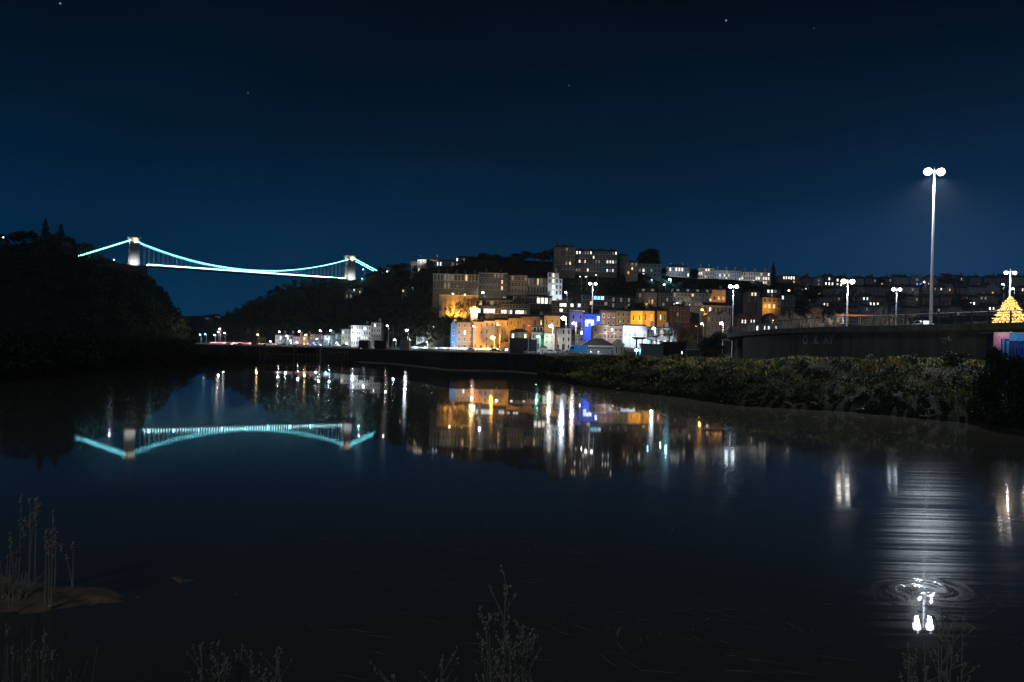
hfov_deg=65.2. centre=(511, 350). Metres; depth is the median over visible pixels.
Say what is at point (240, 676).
dead weed
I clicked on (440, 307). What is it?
bare tree
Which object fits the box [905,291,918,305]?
hillside house
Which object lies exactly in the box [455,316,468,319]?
slope tree
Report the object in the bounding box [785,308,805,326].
slope tree
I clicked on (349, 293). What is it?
chapel house
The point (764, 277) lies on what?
white crescent
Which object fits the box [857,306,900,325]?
bare tree
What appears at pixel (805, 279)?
hillside house
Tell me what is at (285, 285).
skyline tree
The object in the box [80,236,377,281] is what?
suspension bridge
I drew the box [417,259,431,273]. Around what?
hilltop villa
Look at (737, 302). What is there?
slope tree
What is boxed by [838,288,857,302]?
slope tree
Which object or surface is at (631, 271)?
hilltop house
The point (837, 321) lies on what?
bare tree
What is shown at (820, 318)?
bare tree
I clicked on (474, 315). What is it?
gate house
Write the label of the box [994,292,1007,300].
hillside house
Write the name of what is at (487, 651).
dead weed
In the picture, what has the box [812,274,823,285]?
hillside house
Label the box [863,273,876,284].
hillside house
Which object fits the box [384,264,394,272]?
skyline tree
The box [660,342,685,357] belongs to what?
black shed
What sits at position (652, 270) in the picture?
hilltop house
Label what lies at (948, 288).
hillside house
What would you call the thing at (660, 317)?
terraced house
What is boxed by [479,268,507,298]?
terrace block
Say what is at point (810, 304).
hillside house
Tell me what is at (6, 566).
grass tuft
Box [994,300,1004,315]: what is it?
hillside house
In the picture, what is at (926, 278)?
hillside house
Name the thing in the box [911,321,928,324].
parked car
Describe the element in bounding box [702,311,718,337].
twin gabled house
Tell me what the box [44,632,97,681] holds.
grass tuft
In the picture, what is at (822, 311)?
slope tree
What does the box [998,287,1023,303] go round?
slope tree
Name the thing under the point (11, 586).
grass tuft
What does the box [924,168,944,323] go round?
lamp mast
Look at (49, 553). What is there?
dead weed
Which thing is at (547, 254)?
skyline tree
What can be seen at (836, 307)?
slope tree
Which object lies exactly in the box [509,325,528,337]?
public house
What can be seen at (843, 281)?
lamp mast
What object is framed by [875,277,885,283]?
slope tree
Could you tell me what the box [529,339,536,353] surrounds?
black shed
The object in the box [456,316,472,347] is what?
terraced house
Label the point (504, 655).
dead weed
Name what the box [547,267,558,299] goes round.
white tower house
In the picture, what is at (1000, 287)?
hillside house
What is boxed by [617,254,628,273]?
grand building
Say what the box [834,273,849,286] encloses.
hillside house
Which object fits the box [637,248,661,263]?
dome tree
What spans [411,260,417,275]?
hilltop villa
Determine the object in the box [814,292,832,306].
hillside house
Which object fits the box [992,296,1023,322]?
christmas tree
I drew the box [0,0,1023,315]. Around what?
sky
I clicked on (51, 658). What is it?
grass tuft
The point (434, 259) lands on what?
hilltop house
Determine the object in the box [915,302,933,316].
hillside house
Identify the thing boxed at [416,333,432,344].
waterside store
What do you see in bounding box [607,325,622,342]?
building
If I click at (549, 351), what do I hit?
parked car
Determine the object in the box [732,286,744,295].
slope tree
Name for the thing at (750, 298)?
slope house
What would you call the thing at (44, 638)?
grass tuft
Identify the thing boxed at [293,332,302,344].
waterside house
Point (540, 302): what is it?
apartment block
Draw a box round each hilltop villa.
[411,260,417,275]
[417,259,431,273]
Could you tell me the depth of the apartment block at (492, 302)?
413.98 m
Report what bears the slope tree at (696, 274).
on the town hillside
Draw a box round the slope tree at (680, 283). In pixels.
[677,281,684,287]
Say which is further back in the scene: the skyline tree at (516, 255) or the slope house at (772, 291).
the skyline tree at (516, 255)
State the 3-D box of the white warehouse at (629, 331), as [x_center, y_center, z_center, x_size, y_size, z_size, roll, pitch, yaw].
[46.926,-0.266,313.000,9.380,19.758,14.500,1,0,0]
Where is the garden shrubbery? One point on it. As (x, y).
(533, 270)
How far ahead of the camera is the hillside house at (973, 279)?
612.56 m
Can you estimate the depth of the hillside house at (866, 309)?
486.75 m
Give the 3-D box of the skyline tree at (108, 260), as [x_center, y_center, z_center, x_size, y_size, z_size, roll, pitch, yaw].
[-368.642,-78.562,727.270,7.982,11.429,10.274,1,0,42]
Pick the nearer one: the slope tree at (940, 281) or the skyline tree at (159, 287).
the slope tree at (940, 281)
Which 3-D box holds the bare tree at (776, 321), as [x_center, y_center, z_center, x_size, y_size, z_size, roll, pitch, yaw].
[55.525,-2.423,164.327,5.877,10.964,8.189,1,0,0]
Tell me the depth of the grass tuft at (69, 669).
6.19 m
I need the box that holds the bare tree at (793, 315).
[776,308,805,328]
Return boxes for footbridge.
[632,330,676,348]
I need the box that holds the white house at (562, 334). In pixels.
[554,327,571,350]
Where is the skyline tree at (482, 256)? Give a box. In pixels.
[474,252,490,260]
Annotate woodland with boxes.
[0,232,202,340]
[200,263,440,341]
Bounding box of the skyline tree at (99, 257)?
[94,254,105,265]
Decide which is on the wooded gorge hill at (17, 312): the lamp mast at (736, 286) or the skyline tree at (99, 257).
the skyline tree at (99, 257)
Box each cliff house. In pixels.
[359,286,364,294]
[405,285,413,297]
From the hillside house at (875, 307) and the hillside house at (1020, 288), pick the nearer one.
the hillside house at (875, 307)
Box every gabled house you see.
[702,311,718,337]
[717,311,730,340]
[733,313,750,332]
[748,313,761,322]
[761,313,777,328]
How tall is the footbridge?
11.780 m
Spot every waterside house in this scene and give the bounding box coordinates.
[275,331,286,343]
[286,331,295,343]
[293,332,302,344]
[302,331,310,344]
[310,329,324,344]
[324,330,334,344]
[335,328,341,344]
[341,324,350,344]
[351,320,370,346]
[371,318,383,346]
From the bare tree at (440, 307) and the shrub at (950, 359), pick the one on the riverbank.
the shrub at (950, 359)
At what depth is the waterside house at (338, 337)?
462.07 m
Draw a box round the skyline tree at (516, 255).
[510,253,524,259]
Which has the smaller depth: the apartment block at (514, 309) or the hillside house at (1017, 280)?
the apartment block at (514, 309)
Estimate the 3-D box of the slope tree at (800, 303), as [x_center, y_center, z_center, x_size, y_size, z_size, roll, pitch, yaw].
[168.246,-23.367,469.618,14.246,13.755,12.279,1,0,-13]
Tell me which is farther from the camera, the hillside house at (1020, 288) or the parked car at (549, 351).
the hillside house at (1020, 288)
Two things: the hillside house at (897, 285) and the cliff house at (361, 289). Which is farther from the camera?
the cliff house at (361, 289)
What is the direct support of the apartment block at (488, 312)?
on the town hillside
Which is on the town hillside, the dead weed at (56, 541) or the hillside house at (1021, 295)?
the hillside house at (1021, 295)
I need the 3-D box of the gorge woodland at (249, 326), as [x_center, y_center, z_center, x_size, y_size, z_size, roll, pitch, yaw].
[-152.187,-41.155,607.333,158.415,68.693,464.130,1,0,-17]
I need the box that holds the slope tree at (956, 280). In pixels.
[950,278,963,284]
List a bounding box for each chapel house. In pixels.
[345,289,354,298]
[353,288,358,295]
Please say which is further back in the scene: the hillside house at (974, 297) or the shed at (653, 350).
the hillside house at (974, 297)
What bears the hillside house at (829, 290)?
on the town hillside
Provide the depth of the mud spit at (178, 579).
20.17 m
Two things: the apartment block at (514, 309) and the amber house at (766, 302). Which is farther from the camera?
the amber house at (766, 302)
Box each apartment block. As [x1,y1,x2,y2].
[478,306,500,318]
[479,299,512,305]
[501,303,529,317]
[513,295,551,308]
[551,301,588,316]
[581,294,611,308]
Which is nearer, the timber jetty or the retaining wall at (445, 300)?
the timber jetty
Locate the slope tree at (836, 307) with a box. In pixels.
[823,301,844,314]
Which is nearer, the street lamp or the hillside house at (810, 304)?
the street lamp
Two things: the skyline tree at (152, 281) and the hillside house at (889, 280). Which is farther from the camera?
the skyline tree at (152, 281)
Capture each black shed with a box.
[358,340,370,348]
[374,340,387,348]
[510,338,528,352]
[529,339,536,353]
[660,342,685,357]
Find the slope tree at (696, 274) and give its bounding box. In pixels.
[691,269,699,278]
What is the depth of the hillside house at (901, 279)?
604.14 m
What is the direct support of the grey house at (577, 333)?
on the town hillside
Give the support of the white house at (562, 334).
on the town hillside
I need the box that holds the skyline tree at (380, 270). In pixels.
[377,266,386,273]
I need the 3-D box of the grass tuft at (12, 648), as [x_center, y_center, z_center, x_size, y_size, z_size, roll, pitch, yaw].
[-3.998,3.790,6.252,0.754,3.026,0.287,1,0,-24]
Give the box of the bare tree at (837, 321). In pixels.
[815,310,850,326]
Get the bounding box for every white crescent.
[694,264,714,278]
[714,266,740,279]
[741,268,770,285]
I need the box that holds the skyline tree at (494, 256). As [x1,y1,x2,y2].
[487,254,501,259]
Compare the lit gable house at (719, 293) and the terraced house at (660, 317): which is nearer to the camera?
the terraced house at (660, 317)
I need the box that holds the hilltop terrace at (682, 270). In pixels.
[663,262,689,277]
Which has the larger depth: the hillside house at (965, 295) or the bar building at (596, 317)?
the hillside house at (965, 295)
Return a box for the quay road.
[214,343,504,350]
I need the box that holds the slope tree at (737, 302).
[726,294,742,308]
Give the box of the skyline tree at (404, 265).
[400,263,409,270]
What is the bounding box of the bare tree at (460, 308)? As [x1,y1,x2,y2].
[441,300,468,316]
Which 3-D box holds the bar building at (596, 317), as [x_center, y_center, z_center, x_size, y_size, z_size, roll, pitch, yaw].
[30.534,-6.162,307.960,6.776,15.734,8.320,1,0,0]
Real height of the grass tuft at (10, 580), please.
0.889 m
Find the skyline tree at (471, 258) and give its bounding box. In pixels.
[465,255,484,262]
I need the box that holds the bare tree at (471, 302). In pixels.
[457,294,483,317]
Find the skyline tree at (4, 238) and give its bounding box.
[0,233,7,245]
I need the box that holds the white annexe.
[558,278,562,299]
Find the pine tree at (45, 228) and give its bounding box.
[40,219,49,235]
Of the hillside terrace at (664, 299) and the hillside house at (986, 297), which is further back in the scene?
the hillside house at (986, 297)
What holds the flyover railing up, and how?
on the road flyover
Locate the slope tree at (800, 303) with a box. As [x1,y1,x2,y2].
[795,298,810,312]
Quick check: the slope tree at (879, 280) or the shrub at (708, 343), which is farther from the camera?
the slope tree at (879, 280)
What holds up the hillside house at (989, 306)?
on the town hillside
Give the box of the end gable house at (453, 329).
[451,319,456,347]
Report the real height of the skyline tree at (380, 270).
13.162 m
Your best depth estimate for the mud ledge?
224.56 m
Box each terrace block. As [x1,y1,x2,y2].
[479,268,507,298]
[507,274,527,295]
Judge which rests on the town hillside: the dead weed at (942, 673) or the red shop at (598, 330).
the red shop at (598, 330)
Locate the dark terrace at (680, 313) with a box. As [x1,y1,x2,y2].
[665,300,689,331]
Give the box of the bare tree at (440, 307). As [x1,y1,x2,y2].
[431,295,468,336]
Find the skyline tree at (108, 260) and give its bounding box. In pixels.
[101,258,111,264]
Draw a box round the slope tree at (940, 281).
[937,276,948,284]
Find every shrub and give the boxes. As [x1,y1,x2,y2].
[254,336,266,342]
[695,331,728,358]
[901,352,921,363]
[940,351,970,365]
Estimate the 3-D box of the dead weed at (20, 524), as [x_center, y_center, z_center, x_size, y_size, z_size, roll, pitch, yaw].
[-11.418,4.507,18.657,0.171,2.329,0.331,1,0,0]
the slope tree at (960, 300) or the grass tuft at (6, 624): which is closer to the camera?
the grass tuft at (6, 624)
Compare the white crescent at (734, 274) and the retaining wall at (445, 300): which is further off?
the white crescent at (734, 274)
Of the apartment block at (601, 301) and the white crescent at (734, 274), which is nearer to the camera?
the apartment block at (601, 301)
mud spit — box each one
[0,575,139,613]
[169,576,199,582]
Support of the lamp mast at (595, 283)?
on the town hillside
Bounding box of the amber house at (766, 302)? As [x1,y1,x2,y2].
[757,296,780,325]
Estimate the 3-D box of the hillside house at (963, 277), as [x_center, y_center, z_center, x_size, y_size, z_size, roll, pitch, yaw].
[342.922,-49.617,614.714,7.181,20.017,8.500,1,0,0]
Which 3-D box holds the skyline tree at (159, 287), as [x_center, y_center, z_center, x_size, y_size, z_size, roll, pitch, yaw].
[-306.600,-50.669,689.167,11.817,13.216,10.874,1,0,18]
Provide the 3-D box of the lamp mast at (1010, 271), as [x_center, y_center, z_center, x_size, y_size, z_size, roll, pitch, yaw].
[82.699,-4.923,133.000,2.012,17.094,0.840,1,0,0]
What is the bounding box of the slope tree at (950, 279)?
[941,276,954,284]
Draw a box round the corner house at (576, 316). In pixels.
[568,310,584,328]
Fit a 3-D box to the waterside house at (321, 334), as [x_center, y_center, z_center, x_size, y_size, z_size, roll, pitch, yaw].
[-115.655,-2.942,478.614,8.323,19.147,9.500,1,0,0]
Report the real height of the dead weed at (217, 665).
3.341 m
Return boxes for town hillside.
[196,259,995,357]
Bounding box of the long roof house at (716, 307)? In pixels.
[699,302,731,326]
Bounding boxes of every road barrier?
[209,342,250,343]
[410,346,508,350]
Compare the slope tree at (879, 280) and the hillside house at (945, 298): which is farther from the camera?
the slope tree at (879, 280)
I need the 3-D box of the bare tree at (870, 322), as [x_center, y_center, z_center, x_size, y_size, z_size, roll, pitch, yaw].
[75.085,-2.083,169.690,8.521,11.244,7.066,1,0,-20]
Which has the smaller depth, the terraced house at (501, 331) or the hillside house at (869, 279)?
the terraced house at (501, 331)
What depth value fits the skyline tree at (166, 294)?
680.00 m
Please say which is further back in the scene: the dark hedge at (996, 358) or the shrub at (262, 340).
the shrub at (262, 340)
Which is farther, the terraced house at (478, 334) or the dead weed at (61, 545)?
the terraced house at (478, 334)
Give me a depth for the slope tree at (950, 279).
597.43 m
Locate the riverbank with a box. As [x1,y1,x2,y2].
[537,355,1023,427]
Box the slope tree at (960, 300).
[948,293,971,310]
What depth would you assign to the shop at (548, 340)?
272.00 m
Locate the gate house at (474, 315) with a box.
[469,307,477,319]
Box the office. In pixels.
[747,322,772,330]
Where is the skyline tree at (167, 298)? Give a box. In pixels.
[158,296,171,305]
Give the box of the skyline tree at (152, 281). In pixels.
[147,279,156,284]
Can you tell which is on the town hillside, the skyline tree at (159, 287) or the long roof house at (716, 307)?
the long roof house at (716, 307)
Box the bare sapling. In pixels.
[939,330,957,350]
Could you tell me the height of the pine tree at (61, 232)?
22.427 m
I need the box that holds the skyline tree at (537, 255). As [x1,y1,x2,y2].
[534,252,546,262]
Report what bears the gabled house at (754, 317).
on the town hillside
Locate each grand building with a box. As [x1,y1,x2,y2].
[553,242,575,277]
[575,247,617,277]
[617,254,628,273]
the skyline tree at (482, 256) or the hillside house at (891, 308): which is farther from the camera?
the skyline tree at (482, 256)
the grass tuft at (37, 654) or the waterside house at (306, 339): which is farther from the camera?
the waterside house at (306, 339)
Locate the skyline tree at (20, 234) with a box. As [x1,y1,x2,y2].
[14,230,29,240]
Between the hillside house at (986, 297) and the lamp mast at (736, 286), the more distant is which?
the hillside house at (986, 297)
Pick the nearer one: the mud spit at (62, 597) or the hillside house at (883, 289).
the mud spit at (62, 597)
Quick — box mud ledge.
[354,361,536,373]
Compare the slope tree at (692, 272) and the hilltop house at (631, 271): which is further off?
the slope tree at (692, 272)
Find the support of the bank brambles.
on the riverbank
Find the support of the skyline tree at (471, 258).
on the town hillside
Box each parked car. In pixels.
[524,350,536,353]
[543,349,555,353]
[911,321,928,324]
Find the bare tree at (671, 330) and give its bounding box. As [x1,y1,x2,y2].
[659,319,689,341]
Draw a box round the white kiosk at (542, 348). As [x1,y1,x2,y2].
[539,345,546,353]
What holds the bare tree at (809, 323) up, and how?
on the town hillside
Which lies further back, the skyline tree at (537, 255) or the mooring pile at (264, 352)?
the skyline tree at (537, 255)
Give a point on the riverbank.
(951, 412)
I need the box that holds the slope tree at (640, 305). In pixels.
[637,301,647,308]
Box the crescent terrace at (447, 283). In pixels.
[432,269,478,307]
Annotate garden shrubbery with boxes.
[440,257,954,344]
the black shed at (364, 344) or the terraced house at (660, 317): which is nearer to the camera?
the black shed at (364, 344)
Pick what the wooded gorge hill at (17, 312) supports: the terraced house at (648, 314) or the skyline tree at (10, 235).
the skyline tree at (10, 235)
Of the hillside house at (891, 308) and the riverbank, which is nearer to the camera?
the riverbank
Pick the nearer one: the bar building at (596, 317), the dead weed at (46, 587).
the dead weed at (46, 587)
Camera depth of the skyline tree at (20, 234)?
724.12 m
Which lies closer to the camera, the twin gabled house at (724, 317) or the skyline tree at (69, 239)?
the twin gabled house at (724, 317)
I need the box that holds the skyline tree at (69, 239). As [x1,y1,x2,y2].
[61,236,75,245]
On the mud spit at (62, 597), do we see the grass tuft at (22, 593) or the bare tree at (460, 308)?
the grass tuft at (22, 593)
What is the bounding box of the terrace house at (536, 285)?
[527,276,547,294]
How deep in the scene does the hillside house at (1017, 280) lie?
621.51 m
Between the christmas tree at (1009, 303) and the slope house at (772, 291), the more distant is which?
the slope house at (772, 291)
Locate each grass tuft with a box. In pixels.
[0,558,16,598]
[0,561,19,594]
[0,570,16,599]
[0,640,36,681]
[1,575,32,598]
[1,623,9,681]
[2,576,24,597]
[5,571,46,599]
[5,626,9,681]
[11,569,47,600]
[22,646,58,681]
[26,647,44,672]
[36,649,79,681]
[37,643,59,681]
[41,628,47,681]
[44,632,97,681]
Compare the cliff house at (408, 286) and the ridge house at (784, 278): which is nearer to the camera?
the cliff house at (408, 286)
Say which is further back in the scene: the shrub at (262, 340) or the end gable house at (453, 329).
the shrub at (262, 340)
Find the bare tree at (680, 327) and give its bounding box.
[670,321,700,341]
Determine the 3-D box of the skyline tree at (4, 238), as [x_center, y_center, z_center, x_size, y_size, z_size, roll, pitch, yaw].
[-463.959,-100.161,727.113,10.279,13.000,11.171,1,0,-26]
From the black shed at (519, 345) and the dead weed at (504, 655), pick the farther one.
the black shed at (519, 345)
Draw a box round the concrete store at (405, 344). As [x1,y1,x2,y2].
[400,340,410,349]
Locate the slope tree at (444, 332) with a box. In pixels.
[439,317,455,343]
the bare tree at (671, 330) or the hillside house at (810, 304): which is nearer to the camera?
the bare tree at (671, 330)
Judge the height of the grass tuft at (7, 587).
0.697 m
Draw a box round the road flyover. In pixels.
[727,322,1023,360]
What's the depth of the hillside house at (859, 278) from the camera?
595.35 m
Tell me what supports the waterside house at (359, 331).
on the town hillside
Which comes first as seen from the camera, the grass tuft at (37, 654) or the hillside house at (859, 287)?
the grass tuft at (37, 654)
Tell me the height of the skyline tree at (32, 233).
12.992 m
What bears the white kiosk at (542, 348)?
on the town hillside
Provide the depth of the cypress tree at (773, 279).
559.25 m
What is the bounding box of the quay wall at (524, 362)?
[190,344,545,372]
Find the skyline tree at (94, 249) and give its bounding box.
[82,246,100,257]
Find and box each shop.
[531,325,543,351]
[544,332,554,349]
[591,324,607,340]
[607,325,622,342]
[827,314,872,326]
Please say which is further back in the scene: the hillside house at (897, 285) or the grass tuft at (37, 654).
the hillside house at (897, 285)
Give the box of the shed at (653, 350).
[639,344,663,356]
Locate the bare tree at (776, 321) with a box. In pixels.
[768,312,798,328]
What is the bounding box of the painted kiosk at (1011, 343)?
[981,331,1023,386]
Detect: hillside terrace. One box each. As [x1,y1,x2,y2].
[636,288,656,306]
[657,287,672,308]
[670,288,712,313]
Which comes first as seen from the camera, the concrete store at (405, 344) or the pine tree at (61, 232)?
the concrete store at (405, 344)
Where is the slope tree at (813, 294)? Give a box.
[796,286,824,306]
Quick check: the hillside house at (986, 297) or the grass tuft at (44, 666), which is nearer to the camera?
the grass tuft at (44, 666)
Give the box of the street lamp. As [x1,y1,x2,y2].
[561,316,565,353]
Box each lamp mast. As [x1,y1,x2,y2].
[589,282,596,312]
[729,285,738,357]
[841,279,854,325]
[892,287,901,324]
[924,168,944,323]
[1004,269,1016,295]
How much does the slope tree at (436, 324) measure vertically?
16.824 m
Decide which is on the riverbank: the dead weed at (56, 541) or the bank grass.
the bank grass
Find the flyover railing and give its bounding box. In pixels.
[727,310,1023,334]
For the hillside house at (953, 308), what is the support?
on the town hillside
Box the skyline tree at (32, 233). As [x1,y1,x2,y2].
[28,230,38,241]
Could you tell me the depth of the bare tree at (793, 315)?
188.69 m
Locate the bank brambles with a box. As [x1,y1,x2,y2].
[551,351,1017,422]
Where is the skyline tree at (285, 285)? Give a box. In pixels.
[280,283,289,289]
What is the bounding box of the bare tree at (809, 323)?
[793,314,819,327]
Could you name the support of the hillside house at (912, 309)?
on the town hillside
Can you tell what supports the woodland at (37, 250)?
on the wooded gorge hill at (17, 312)
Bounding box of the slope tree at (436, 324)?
[427,315,454,345]
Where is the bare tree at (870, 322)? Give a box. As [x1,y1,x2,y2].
[861,315,882,325]
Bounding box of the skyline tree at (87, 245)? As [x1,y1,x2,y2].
[76,242,92,255]
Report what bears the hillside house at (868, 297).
on the town hillside
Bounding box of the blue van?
[569,345,587,353]
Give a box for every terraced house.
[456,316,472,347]
[473,316,483,347]
[484,315,494,347]
[494,314,507,347]
[508,316,520,348]
[521,315,531,338]
[532,312,543,327]
[543,314,560,331]
[599,310,616,324]
[615,306,630,324]
[630,309,642,324]
[642,309,654,326]
[654,309,666,326]
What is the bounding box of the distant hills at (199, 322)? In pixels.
[183,314,226,341]
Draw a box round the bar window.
[585,319,593,326]
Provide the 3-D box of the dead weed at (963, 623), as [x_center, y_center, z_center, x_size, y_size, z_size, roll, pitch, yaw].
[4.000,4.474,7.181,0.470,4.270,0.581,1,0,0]
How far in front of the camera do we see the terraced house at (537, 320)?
328.00 m
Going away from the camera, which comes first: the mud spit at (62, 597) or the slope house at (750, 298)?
the mud spit at (62, 597)
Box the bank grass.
[538,352,1010,408]
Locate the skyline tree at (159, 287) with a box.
[150,284,163,291]
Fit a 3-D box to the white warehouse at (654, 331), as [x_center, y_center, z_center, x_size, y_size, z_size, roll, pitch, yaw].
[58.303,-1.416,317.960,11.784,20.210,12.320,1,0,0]
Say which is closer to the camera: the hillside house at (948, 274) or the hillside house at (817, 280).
the hillside house at (817, 280)
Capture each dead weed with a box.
[6,532,21,611]
[18,494,27,590]
[26,498,40,587]
[32,496,41,588]
[43,510,56,607]
[43,529,56,604]
[51,530,59,592]
[59,541,76,588]
[183,639,242,681]
[232,645,265,681]
[258,646,293,681]
[369,660,396,681]
[419,646,459,681]
[475,565,527,681]
[479,612,501,681]
[496,620,541,681]
[899,643,926,681]
[910,607,970,681]
[929,612,979,681]
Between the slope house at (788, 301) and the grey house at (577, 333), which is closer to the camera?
the grey house at (577, 333)
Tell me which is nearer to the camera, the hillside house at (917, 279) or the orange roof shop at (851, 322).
the orange roof shop at (851, 322)
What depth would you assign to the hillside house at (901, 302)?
528.27 m
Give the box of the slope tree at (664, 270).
[661,267,667,275]
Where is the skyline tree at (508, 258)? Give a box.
[502,256,512,259]
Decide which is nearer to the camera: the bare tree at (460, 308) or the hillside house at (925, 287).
the bare tree at (460, 308)
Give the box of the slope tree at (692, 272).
[690,268,696,276]
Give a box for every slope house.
[743,290,759,315]
[762,287,780,296]
[776,293,794,318]
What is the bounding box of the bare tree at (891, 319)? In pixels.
[868,311,916,324]
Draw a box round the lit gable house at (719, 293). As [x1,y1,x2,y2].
[710,285,725,302]
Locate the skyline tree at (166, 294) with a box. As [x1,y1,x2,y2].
[156,290,168,298]
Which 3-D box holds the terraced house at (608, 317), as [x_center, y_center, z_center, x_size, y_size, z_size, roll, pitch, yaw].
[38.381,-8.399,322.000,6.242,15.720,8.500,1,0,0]
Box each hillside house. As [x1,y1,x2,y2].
[793,283,806,294]
[795,295,813,305]
[797,273,811,285]
[809,302,828,315]
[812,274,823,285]
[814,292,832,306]
[820,284,833,295]
[821,272,833,286]
[829,294,846,305]
[833,285,851,295]
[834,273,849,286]
[845,302,857,313]
[848,293,858,305]
[850,274,863,285]
[850,282,864,294]
[856,291,875,305]
[857,301,871,314]
[862,282,877,294]
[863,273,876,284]
[872,303,887,316]
[874,293,890,305]
[877,274,892,285]
[878,283,892,294]
[887,301,901,315]
[890,272,908,284]
[890,282,902,292]
[894,291,904,305]
[900,282,918,295]
[901,303,919,317]
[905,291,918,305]
[909,273,922,285]
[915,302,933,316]
[918,282,929,293]
[918,292,938,304]
[923,272,938,284]
[933,283,941,294]
[933,303,949,317]
[937,292,952,304]
[939,271,953,286]
[942,284,953,293]
[947,303,966,315]
[952,283,967,293]
[953,273,965,284]
[953,291,968,298]
[965,282,985,293]
[966,273,981,284]
[966,303,983,315]
[967,292,979,305]
[975,291,995,303]
[978,300,994,315]
[981,273,999,285]
[984,282,998,293]
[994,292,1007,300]
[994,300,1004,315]
[996,274,1009,285]
[999,284,1016,293]
[1008,273,1023,286]
[1014,285,1023,294]
[1018,292,1023,305]
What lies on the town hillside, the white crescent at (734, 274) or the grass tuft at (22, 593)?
the white crescent at (734, 274)
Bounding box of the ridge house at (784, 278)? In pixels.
[776,275,799,282]
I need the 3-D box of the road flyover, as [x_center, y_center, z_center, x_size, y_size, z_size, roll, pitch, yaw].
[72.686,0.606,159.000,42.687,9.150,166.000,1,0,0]
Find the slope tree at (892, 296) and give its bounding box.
[884,291,907,303]
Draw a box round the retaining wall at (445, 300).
[439,294,478,320]
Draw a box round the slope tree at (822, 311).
[806,307,825,321]
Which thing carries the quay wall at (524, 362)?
in the river water
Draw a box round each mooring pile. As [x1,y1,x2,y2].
[259,344,261,360]
[263,344,265,360]
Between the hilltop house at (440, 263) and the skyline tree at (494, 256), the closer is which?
the skyline tree at (494, 256)
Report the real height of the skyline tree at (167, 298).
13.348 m
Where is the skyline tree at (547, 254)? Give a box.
[539,249,552,264]
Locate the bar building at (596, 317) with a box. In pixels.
[583,313,601,342]
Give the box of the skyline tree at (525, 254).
[520,251,531,259]
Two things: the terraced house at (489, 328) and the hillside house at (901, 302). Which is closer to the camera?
the terraced house at (489, 328)
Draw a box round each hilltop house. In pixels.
[428,254,438,267]
[436,260,454,266]
[455,256,468,264]
[624,261,637,281]
[638,262,660,282]
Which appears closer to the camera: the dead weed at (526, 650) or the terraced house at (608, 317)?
the dead weed at (526, 650)
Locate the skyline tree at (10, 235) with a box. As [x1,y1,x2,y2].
[6,232,20,243]
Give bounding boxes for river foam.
[308,498,1023,681]
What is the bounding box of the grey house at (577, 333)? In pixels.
[571,323,583,344]
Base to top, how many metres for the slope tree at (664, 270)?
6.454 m
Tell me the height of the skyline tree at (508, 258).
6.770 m
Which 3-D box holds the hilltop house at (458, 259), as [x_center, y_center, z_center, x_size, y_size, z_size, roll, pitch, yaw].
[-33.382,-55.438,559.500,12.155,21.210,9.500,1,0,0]
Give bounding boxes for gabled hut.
[612,339,624,355]
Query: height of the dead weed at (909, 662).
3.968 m
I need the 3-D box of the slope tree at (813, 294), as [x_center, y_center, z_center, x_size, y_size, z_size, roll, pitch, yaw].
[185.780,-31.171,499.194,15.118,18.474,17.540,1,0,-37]
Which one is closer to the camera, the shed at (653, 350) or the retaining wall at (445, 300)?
the shed at (653, 350)
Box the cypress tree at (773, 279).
[769,262,776,287]
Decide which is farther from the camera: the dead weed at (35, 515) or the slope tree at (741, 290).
the slope tree at (741, 290)
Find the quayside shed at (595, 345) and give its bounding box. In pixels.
[580,338,612,354]
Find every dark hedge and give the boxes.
[965,346,1009,421]
[978,355,1023,427]
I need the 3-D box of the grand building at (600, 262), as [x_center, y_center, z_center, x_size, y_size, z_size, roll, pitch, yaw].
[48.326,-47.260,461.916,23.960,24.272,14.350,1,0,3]
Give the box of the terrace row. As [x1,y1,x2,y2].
[611,295,637,309]
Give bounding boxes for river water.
[0,359,1023,681]
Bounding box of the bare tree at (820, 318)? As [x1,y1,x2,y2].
[805,307,825,326]
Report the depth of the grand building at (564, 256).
452.00 m
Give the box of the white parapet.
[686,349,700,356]
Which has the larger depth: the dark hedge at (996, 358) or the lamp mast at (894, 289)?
the lamp mast at (894, 289)
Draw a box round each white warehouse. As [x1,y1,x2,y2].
[620,324,646,348]
[647,321,675,343]
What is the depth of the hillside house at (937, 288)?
576.43 m
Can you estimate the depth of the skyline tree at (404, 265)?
658.87 m
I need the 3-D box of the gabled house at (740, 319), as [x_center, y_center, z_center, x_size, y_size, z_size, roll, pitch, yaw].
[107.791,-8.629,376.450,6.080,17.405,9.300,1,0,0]
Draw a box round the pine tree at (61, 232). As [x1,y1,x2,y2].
[56,224,64,240]
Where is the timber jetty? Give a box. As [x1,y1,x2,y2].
[321,350,349,361]
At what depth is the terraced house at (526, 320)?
335.00 m
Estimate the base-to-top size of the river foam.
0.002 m
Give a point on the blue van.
(583, 349)
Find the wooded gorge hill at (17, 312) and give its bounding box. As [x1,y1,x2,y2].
[0,240,274,382]
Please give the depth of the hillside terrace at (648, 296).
418.00 m
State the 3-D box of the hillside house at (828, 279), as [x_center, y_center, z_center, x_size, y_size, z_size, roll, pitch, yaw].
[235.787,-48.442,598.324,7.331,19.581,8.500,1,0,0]

